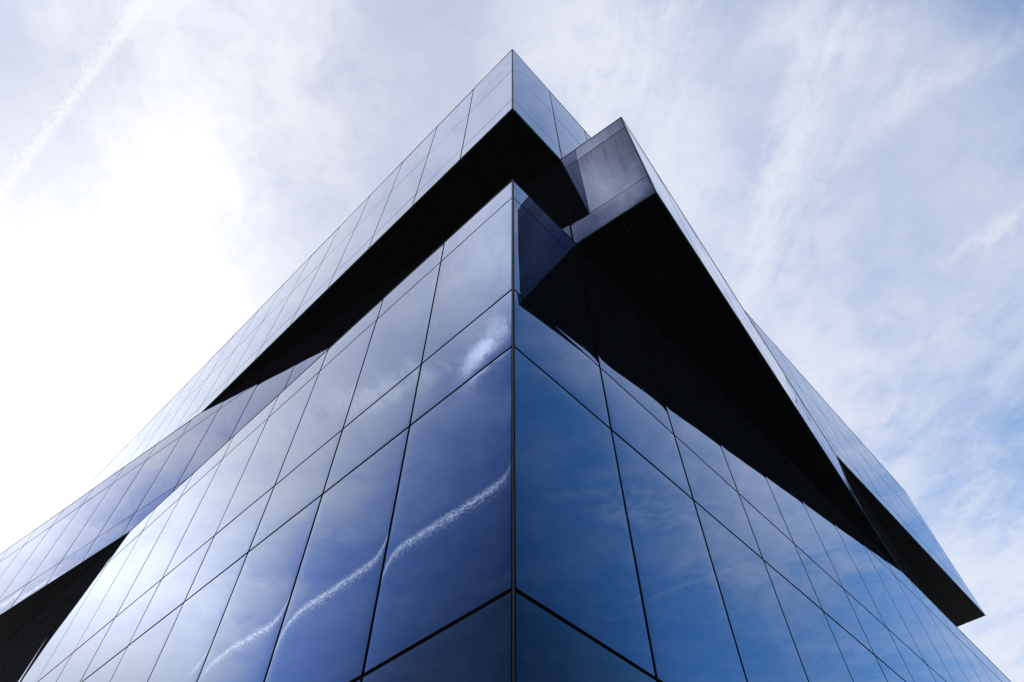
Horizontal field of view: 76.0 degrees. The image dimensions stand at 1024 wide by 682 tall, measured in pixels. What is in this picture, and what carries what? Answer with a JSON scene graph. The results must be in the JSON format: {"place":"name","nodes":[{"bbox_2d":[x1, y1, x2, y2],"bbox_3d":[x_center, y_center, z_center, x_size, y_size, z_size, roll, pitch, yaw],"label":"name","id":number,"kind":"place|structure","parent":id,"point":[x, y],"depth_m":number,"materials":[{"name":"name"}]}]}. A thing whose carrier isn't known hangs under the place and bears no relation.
{"place":"outdoors","nodes":[
{"label":"outdoors","id":0,"kind":"place"},
{"bbox_2d":[0,49,1010,681],"bbox_3d":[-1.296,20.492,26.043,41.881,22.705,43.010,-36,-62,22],"label":"office building","id":1,"kind":"structure","parent":0,"point":[498,375],"depth_m":9.85,"materials":[{"name":"blue glass"}]},
{"bbox_2d":[0,0,1023,681],"label":"sky","id":2,"kind":"structure","parent":0,"point":[852,171],"materials":[{"name":"white"}]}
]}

